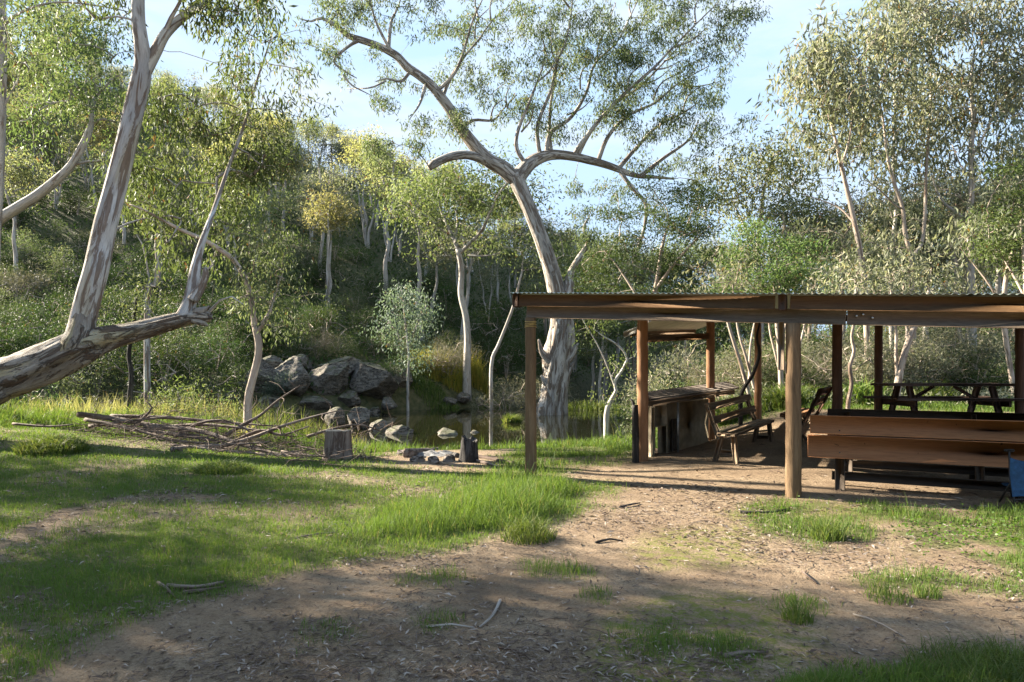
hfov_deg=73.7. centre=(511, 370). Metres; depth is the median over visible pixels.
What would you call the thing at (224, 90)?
hillside gum
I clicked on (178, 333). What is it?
wattle shrub
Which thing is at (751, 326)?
bush gum
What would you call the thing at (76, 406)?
tall grass
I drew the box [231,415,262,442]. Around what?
spiky plant
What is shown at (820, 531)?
grass tussock
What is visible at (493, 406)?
sedge patch
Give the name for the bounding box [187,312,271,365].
wattle shrub
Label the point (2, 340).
wattle shrub
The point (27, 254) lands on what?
wattle shrub
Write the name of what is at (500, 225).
hillside gum
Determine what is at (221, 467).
grass tussock
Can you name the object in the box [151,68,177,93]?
hillside gum
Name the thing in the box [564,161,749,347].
dark wattle
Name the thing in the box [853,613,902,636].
stick
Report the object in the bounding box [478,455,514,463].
fire log
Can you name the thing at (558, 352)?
white gum
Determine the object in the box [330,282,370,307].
wattle shrub
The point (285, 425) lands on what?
fallen branch
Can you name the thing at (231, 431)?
fallen branch
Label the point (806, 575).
stick
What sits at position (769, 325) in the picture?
leaning stem tree
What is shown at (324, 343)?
creek shrub
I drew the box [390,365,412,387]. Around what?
boulder
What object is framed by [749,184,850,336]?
dark wattle
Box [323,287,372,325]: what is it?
wattle shrub
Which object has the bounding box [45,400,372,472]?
brush twigs
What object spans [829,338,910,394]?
bush
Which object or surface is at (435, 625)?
stick
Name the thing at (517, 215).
hillside gum
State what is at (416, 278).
wattle shrub
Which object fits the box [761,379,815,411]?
strap leaf clump
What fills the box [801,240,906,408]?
crooked stem tree
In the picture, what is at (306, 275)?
wattle shrub
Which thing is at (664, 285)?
bush gum
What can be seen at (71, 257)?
wattle shrub
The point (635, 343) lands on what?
hillside gum
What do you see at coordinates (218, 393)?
wattle shrub
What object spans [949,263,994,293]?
bush gum
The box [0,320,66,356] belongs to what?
wattle shrub
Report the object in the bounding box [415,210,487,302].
hillside gum
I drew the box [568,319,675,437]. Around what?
bent sapling
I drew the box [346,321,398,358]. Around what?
wattle shrub
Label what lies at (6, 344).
wattle shrub
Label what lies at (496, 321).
wattle shrub
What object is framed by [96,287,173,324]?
wattle shrub
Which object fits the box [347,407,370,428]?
boulder
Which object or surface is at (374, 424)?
boulder
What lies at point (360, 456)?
fallen branch
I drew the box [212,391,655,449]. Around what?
creek
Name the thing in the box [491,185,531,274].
hillside gum
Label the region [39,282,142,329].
wattle shrub
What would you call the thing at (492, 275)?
hillside gum
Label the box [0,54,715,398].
undergrowth
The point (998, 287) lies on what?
bush gum
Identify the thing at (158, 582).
bark strip
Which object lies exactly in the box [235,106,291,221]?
hillside gum
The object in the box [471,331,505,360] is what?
wattle shrub
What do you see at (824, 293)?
bush gum
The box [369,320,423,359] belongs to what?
wattle shrub
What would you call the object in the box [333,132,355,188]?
hillside gum
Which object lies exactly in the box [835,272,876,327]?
bush gum
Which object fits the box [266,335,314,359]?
creek shrub
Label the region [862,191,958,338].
bush gum
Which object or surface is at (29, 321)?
wattle shrub
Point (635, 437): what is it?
short post
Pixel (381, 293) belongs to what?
wattle shrub
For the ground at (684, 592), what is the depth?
5.54 m
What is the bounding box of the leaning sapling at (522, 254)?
[481,210,600,409]
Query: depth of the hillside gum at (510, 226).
119.25 m
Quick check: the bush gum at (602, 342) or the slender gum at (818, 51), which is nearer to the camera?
the slender gum at (818, 51)
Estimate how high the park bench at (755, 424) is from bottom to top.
1.148 m
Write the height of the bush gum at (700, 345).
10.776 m
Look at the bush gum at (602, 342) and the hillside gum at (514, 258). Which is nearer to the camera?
the bush gum at (602, 342)
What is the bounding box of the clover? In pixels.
[741,499,1023,590]
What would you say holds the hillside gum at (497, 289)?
on the ground at (684, 592)
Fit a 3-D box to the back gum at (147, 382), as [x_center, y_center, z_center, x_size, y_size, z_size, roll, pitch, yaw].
[-12.349,-1.928,23.173,3.727,10.355,3.118,0,0,29]
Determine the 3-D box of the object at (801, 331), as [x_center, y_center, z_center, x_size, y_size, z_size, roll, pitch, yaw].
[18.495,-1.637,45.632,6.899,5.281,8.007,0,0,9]
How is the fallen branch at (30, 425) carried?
on the ground at (684, 592)
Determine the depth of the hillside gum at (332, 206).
56.15 m
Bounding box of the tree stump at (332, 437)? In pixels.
[322,429,353,460]
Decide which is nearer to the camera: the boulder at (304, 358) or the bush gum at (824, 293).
the boulder at (304, 358)
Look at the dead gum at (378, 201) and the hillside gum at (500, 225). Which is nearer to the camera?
the dead gum at (378, 201)
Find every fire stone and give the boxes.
[410,455,425,461]
[428,456,439,463]
[443,454,454,461]
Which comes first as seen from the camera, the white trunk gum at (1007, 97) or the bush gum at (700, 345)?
the white trunk gum at (1007, 97)
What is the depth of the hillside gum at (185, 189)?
66.38 m
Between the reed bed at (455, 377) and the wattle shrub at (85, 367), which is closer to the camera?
the wattle shrub at (85, 367)
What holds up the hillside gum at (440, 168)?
on the ground at (684, 592)
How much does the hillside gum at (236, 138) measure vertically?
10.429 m
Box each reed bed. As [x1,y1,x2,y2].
[405,343,462,392]
[457,349,489,397]
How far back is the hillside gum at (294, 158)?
74.62 m
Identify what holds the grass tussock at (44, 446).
on the ground at (684, 592)
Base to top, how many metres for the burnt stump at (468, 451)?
0.549 m
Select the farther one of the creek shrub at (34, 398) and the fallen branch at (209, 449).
the creek shrub at (34, 398)
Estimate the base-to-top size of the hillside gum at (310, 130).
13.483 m
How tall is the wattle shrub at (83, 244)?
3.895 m
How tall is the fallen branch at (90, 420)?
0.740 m
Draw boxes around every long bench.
[808,415,1023,503]
[827,408,1023,479]
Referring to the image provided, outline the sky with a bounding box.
[6,0,1023,348]
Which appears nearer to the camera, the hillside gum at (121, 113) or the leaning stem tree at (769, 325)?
the leaning stem tree at (769, 325)
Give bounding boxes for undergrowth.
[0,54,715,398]
[614,379,1013,442]
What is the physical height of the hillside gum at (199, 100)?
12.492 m
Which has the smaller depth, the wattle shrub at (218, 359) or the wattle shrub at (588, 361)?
the wattle shrub at (218, 359)
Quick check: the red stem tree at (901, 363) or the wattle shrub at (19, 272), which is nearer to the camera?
the red stem tree at (901, 363)
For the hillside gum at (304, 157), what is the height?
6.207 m
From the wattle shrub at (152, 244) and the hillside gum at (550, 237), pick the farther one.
the hillside gum at (550, 237)
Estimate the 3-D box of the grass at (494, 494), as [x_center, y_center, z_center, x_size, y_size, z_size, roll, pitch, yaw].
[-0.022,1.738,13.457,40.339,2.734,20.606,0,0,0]
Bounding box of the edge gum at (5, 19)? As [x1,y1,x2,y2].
[0,0,127,257]
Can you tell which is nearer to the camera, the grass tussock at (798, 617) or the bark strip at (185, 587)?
the grass tussock at (798, 617)
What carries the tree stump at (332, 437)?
on the ground at (684, 592)
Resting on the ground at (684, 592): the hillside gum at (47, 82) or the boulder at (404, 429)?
the hillside gum at (47, 82)
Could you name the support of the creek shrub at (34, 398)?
on the ground at (684, 592)
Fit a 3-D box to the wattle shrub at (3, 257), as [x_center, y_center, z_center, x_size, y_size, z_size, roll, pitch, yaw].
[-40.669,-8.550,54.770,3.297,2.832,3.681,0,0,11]
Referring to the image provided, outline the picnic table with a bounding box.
[863,383,1023,412]
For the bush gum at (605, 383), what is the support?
on the ground at (684, 592)
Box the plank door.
[671,418,676,451]
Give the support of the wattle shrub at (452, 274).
on the ground at (684, 592)
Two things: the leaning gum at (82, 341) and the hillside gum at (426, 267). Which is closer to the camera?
the leaning gum at (82, 341)
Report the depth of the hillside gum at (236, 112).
90.95 m
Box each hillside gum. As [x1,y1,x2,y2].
[4,139,61,277]
[5,104,32,195]
[6,80,66,207]
[6,113,91,208]
[7,56,30,95]
[7,66,27,91]
[9,49,67,159]
[27,55,66,123]
[31,26,62,89]
[59,92,100,160]
[61,105,139,209]
[64,119,98,190]
[67,55,130,111]
[70,110,140,181]
[74,35,119,94]
[89,139,159,243]
[98,99,152,135]
[104,138,157,198]
[105,64,127,104]
[108,64,131,79]
[110,84,127,111]
[136,136,191,208]
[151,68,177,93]
[151,69,194,175]
[154,92,179,144]
[156,156,226,246]
[161,117,241,223]
[167,69,215,153]
[176,112,208,178]
[177,110,198,168]
[191,134,253,248]
[193,83,208,104]
[198,187,279,291]
[199,84,229,124]
[202,81,234,144]
[210,168,302,273]
[211,97,259,195]
[212,129,250,155]
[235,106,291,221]
[243,123,321,229]
[248,130,333,231]
[257,110,305,205]
[278,155,374,276]
[285,119,303,138]
[286,162,332,241]
[287,145,311,180]
[289,109,332,161]
[298,176,364,312]
[300,124,364,170]
[303,159,355,212]
[314,162,359,235]
[322,117,346,171]
[331,133,380,198]
[333,120,399,247]
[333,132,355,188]
[341,126,420,298]
[345,164,376,222]
[350,166,372,206]
[366,174,398,261]
[378,147,422,219]
[379,154,461,340]
[382,186,411,255]
[395,219,469,322]
[398,167,431,221]
[403,173,443,280]
[406,160,425,179]
[412,205,510,346]
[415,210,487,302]
[415,212,444,248]
[426,155,477,259]
[435,218,486,285]
[458,198,500,225]
[461,190,490,274]
[463,245,516,315]
[467,177,489,223]
[479,224,520,300]
[484,198,511,226]
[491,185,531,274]
[491,215,509,232]
[496,218,530,287]
[497,218,527,236]
[499,240,526,306]
[507,203,524,221]
[513,275,549,328]
[522,218,568,280]
[552,215,594,287]
[634,283,648,362]
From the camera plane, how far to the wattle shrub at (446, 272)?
72.75 m
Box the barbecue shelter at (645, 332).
[623,320,716,461]
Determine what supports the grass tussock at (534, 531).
on the ground at (684, 592)
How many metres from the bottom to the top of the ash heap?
0.208 m
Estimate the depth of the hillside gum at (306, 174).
74.54 m
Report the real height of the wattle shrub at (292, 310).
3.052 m
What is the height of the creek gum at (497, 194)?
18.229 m
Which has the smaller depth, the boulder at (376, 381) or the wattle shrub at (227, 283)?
the boulder at (376, 381)
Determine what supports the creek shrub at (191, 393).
on the ground at (684, 592)
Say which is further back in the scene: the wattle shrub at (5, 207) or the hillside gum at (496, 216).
the hillside gum at (496, 216)
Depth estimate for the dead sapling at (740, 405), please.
16.17 m
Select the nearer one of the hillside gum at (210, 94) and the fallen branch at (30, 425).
the fallen branch at (30, 425)
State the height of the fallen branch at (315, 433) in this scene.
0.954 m
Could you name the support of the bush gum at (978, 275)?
on the ground at (684, 592)
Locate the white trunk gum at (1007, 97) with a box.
[884,0,1023,371]
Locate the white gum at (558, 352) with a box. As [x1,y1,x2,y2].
[257,0,772,414]
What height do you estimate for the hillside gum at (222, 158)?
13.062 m
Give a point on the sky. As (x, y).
(765, 42)
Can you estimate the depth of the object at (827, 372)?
23.00 m
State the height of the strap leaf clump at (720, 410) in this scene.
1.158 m
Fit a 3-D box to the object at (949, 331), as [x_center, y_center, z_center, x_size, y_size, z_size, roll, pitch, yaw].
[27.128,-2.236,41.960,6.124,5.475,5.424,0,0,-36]
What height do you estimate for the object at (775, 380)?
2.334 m
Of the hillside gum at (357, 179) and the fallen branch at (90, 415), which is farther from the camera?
the hillside gum at (357, 179)
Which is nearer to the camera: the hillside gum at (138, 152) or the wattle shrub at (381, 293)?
the wattle shrub at (381, 293)
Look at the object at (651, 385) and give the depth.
33.99 m
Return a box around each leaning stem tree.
[673,235,782,403]
[722,254,840,374]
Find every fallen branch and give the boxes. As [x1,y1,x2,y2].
[12,421,72,426]
[76,412,298,445]
[84,414,246,449]
[88,395,198,434]
[103,409,259,452]
[110,405,324,438]
[127,394,199,431]
[143,424,390,459]
[147,422,232,444]
[169,436,311,456]
[175,398,267,448]
[183,423,284,450]
[204,377,309,448]
[213,395,358,451]
[219,410,318,443]
[255,442,323,458]
[280,446,391,459]
[292,403,408,446]
[347,445,379,458]
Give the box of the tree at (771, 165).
[665,115,860,352]
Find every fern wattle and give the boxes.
[705,215,855,391]
[958,152,1023,293]
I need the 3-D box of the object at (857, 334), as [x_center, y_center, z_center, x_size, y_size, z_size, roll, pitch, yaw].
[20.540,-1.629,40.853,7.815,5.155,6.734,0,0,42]
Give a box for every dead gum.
[318,115,337,167]
[374,130,406,229]
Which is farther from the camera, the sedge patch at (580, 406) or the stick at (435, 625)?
the sedge patch at (580, 406)
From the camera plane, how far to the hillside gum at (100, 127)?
69.01 m
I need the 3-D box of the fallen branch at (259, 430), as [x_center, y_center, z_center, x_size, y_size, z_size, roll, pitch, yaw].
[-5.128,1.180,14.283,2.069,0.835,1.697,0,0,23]
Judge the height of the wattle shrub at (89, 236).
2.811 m
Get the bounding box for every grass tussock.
[6,431,94,456]
[189,458,253,475]
[490,510,561,545]
[501,412,524,422]
[776,593,816,625]
[806,511,855,542]
[821,653,926,681]
[860,580,913,605]
[887,627,1023,681]
[906,576,942,599]
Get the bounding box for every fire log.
[403,448,430,457]
[443,450,458,457]
[476,459,499,467]
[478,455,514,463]
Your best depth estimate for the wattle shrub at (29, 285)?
50.44 m
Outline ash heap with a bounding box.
[417,450,451,456]
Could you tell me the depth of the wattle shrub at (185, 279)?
53.38 m
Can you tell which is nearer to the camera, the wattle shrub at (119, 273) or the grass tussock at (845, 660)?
the grass tussock at (845, 660)
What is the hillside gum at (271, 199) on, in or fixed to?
on the ground at (684, 592)
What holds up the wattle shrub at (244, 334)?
on the ground at (684, 592)
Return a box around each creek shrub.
[0,355,95,412]
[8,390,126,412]
[134,367,258,418]
[197,391,264,421]
[215,347,262,387]
[258,368,295,399]
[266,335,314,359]
[286,327,352,359]
[320,331,365,360]
[378,353,414,376]
[417,335,481,362]
[467,375,541,408]
[506,376,580,403]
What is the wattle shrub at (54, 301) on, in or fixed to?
on the ground at (684, 592)
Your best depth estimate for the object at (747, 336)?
39.68 m
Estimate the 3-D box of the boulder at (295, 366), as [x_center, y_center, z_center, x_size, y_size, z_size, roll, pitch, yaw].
[-11.888,0.448,37.261,2.009,2.534,2.985,0,0,0]
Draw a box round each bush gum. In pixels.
[496,212,581,341]
[524,236,611,372]
[524,262,579,292]
[563,227,652,396]
[573,319,624,403]
[574,278,606,398]
[590,289,636,391]
[593,228,668,395]
[601,279,680,373]
[635,236,741,375]
[642,235,701,373]
[650,340,691,366]
[651,284,716,386]
[683,322,734,356]
[688,329,721,354]
[690,232,752,346]
[695,288,744,363]
[696,271,749,346]
[717,322,765,351]
[735,278,774,338]
[765,208,852,348]
[795,178,904,343]
[805,237,875,293]
[816,279,846,333]
[824,198,899,330]
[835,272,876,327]
[844,173,961,293]
[850,246,900,293]
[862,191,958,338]
[894,268,946,293]
[895,152,1021,343]
[917,198,976,337]
[920,136,1023,343]
[930,175,1003,341]
[945,271,993,293]
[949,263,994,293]
[952,259,1011,289]
[953,259,1016,293]
[991,275,1016,293]
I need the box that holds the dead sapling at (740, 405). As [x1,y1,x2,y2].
[738,323,760,425]
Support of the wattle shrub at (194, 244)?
on the ground at (684, 592)
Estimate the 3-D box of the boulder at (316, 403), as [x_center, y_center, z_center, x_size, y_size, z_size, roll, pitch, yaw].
[-10.627,1.880,36.930,1.924,1.101,1.434,0,0,0]
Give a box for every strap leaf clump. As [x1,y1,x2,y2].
[715,392,753,425]
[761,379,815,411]
[801,383,831,401]
[842,372,902,406]
[901,377,966,403]
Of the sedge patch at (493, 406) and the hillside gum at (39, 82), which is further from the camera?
the hillside gum at (39, 82)
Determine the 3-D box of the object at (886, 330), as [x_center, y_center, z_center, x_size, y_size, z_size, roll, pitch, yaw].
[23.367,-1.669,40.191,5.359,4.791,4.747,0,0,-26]
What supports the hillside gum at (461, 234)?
on the ground at (684, 592)
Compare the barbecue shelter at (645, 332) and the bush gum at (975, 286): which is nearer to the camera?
the barbecue shelter at (645, 332)
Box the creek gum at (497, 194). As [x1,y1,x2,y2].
[364,130,572,400]
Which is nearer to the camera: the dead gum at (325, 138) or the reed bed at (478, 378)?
the reed bed at (478, 378)
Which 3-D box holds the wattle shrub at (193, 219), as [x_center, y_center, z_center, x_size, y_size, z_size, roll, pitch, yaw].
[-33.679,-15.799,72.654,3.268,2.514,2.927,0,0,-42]
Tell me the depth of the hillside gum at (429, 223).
83.18 m
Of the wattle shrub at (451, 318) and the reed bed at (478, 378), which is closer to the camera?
the reed bed at (478, 378)
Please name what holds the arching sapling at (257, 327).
on the ground at (684, 592)
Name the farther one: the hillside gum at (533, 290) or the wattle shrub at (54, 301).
the hillside gum at (533, 290)
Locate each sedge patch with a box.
[410,370,459,408]
[477,399,507,406]
[568,398,628,409]
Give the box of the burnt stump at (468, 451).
[458,435,478,462]
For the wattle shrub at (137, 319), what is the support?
on the ground at (684, 592)
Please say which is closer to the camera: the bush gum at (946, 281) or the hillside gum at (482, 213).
the bush gum at (946, 281)
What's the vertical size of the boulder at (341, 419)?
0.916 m
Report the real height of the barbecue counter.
1.336 m
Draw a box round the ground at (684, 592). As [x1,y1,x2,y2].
[0,58,1023,681]
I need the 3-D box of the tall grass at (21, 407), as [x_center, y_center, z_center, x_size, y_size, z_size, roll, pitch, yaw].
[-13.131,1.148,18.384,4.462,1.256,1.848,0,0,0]
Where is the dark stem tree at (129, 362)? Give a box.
[100,263,180,413]
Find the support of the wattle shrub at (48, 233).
on the ground at (684, 592)
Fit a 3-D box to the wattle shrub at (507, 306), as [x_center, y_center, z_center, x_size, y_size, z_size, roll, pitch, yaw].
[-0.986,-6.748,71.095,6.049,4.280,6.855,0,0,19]
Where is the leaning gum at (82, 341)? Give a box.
[0,0,343,404]
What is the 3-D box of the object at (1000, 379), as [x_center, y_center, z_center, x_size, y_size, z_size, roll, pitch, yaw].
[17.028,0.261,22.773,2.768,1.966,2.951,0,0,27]
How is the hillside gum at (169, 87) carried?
on the ground at (684, 592)
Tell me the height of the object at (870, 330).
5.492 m
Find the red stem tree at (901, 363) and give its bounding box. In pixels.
[851,239,981,395]
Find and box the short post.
[629,399,638,462]
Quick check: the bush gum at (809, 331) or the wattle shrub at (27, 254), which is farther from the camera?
the wattle shrub at (27, 254)
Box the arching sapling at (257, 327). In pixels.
[129,204,347,440]
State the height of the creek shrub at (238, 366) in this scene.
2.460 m
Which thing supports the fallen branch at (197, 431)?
on the ground at (684, 592)
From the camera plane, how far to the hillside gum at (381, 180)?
61.86 m
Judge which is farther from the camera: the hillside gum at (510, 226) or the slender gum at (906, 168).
the hillside gum at (510, 226)
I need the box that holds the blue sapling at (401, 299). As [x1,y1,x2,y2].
[358,273,445,410]
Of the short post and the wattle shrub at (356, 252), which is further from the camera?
the wattle shrub at (356, 252)
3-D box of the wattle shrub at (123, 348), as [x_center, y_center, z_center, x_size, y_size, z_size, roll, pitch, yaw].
[-22.292,-1.270,37.143,6.534,4.084,6.181,0,0,28]
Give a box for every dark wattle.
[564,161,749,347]
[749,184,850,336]
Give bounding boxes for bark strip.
[157,581,175,597]
[166,580,223,589]
[183,586,225,593]
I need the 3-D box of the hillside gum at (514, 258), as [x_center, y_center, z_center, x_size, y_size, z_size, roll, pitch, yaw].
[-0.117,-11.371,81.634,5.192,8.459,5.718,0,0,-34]
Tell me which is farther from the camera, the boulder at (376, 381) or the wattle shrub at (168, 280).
the wattle shrub at (168, 280)
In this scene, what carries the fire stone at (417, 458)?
on the ground at (684, 592)
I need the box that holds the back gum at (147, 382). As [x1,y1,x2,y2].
[92,156,205,411]
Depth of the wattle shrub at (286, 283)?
58.23 m
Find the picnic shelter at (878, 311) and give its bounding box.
[510,292,1023,497]
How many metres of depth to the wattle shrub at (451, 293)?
62.56 m
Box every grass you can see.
[0,394,93,414]
[0,394,1023,681]
[18,390,192,417]
[107,390,295,431]
[212,397,335,446]
[296,423,369,449]
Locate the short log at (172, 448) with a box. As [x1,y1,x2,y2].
[169,446,186,451]
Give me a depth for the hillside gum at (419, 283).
52.89 m
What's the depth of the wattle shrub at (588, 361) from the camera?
73.83 m
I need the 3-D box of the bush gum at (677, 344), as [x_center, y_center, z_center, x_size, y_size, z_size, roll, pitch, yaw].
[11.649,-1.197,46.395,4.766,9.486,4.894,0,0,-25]
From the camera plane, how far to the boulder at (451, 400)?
42.31 m
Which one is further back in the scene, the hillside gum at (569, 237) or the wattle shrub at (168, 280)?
the hillside gum at (569, 237)
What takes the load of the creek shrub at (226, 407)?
on the ground at (684, 592)
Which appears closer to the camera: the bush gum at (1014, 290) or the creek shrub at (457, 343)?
the creek shrub at (457, 343)
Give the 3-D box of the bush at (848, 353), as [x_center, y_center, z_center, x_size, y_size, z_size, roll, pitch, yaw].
[11.363,-0.157,22.514,5.169,3.147,4.781,0,0,-35]
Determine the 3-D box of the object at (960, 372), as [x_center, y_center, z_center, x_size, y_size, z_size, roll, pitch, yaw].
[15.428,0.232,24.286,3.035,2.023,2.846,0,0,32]
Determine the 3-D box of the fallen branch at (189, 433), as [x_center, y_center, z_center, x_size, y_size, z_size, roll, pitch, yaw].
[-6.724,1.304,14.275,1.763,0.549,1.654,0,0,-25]
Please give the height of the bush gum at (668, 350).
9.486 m
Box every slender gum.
[746,0,915,382]
[779,0,973,388]
[826,0,1000,347]
[932,107,1023,401]
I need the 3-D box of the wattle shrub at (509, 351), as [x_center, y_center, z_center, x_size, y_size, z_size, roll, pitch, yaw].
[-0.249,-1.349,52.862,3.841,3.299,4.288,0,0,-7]
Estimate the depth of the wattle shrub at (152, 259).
59.73 m
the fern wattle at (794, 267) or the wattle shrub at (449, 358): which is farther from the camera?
the wattle shrub at (449, 358)
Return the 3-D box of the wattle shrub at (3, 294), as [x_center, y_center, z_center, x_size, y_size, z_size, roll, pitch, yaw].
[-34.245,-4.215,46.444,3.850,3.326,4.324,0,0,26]
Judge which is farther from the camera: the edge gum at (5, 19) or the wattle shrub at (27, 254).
the wattle shrub at (27, 254)
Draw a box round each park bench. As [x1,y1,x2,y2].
[704,394,773,463]
[780,386,831,443]
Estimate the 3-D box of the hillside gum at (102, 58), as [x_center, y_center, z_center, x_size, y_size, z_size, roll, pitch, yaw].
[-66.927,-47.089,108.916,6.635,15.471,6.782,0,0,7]
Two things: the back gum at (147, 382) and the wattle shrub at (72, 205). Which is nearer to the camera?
the back gum at (147, 382)
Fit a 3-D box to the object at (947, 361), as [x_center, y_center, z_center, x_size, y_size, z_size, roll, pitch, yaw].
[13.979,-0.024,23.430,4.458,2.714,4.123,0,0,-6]
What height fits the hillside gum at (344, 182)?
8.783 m
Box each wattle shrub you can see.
[0,249,25,276]
[0,262,39,290]
[0,262,58,302]
[0,263,15,302]
[0,286,42,324]
[0,298,63,354]
[0,304,33,346]
[0,305,33,356]
[0,309,18,354]
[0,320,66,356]
[1,223,60,264]
[1,228,16,253]
[2,197,22,230]
[3,195,50,234]
[7,281,77,317]
[8,297,68,337]
[15,187,50,208]
[24,311,177,374]
[28,217,67,240]
[31,242,84,286]
[32,233,86,271]
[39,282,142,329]
[42,325,111,383]
[43,348,136,405]
[46,249,156,295]
[47,227,122,262]
[47,304,112,337]
[47,330,117,381]
[54,183,100,214]
[74,228,126,251]
[93,334,208,394]
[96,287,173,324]
[98,307,183,353]
[101,277,159,320]
[103,331,218,375]
[111,354,254,415]
[113,262,208,299]
[115,239,202,271]
[119,195,149,222]
[135,232,178,256]
[136,207,178,228]
[137,284,224,315]
[143,259,228,304]
[151,296,221,348]
[159,328,206,359]
[163,254,204,284]
[166,280,239,324]
[167,325,253,375]
[169,230,211,255]
[182,213,206,230]
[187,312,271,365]
[188,315,241,349]
[201,283,240,311]
[202,285,303,328]
[208,304,297,357]
[212,225,239,239]
[217,269,260,293]
[220,239,254,264]
[226,236,280,265]
[230,310,296,356]
[250,227,280,247]
[263,293,314,329]
[263,326,325,360]
[265,271,305,298]
[275,263,319,295]
[284,299,362,342]
[287,281,335,310]
[288,239,333,272]
[294,304,343,338]
[302,254,362,288]
[311,235,354,260]
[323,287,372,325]
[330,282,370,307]
[334,303,392,334]
[340,241,374,263]
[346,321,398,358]
[347,269,388,291]
[358,279,405,307]
[369,301,430,330]
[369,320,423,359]
[397,269,448,306]
[402,298,435,324]
[415,316,456,341]
[419,327,463,361]
[419,342,489,383]
[422,258,455,284]
[422,278,470,316]
[435,301,474,326]
[438,264,471,296]
[450,301,524,343]
[468,289,526,322]
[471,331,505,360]
[471,331,541,377]
[476,308,518,332]
[484,333,525,371]
[495,334,544,364]
[536,322,549,341]
[536,329,578,358]
[578,342,614,366]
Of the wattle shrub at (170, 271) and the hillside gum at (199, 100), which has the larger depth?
the hillside gum at (199, 100)
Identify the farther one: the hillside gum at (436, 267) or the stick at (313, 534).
the hillside gum at (436, 267)
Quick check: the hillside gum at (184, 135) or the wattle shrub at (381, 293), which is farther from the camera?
the hillside gum at (184, 135)
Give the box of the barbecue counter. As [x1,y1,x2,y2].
[648,382,738,456]
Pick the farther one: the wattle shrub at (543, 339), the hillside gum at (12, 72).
the hillside gum at (12, 72)
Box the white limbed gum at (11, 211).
[2,0,168,224]
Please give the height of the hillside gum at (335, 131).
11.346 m
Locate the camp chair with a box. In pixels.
[998,449,1023,511]
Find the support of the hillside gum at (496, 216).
on the ground at (684, 592)
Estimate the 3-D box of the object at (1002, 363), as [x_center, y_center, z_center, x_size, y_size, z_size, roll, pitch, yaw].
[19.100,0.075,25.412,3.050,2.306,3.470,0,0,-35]
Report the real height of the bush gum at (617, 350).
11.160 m
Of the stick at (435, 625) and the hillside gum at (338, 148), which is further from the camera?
the hillside gum at (338, 148)
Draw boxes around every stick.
[294,532,338,538]
[426,623,474,627]
[479,599,501,627]
[498,647,528,657]
[595,538,622,543]
[619,502,639,507]
[722,649,768,657]
[740,508,789,513]
[801,570,816,583]
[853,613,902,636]
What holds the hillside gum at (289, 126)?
on the ground at (684, 592)
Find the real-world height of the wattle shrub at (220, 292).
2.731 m
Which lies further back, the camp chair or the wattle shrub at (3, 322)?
the wattle shrub at (3, 322)
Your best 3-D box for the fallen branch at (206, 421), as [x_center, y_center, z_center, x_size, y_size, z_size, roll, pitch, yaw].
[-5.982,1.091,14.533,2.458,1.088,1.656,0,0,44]
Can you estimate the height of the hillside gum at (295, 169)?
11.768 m
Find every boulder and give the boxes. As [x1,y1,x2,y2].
[235,358,276,392]
[257,394,281,409]
[263,355,283,368]
[274,356,310,396]
[295,354,314,371]
[298,395,332,410]
[309,360,349,395]
[317,356,360,375]
[324,407,345,426]
[337,390,360,407]
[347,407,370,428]
[349,361,398,398]
[369,419,386,430]
[370,407,380,412]
[381,397,397,410]
[385,425,413,434]
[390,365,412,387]
[437,427,457,435]
[443,397,457,404]
[456,392,470,403]

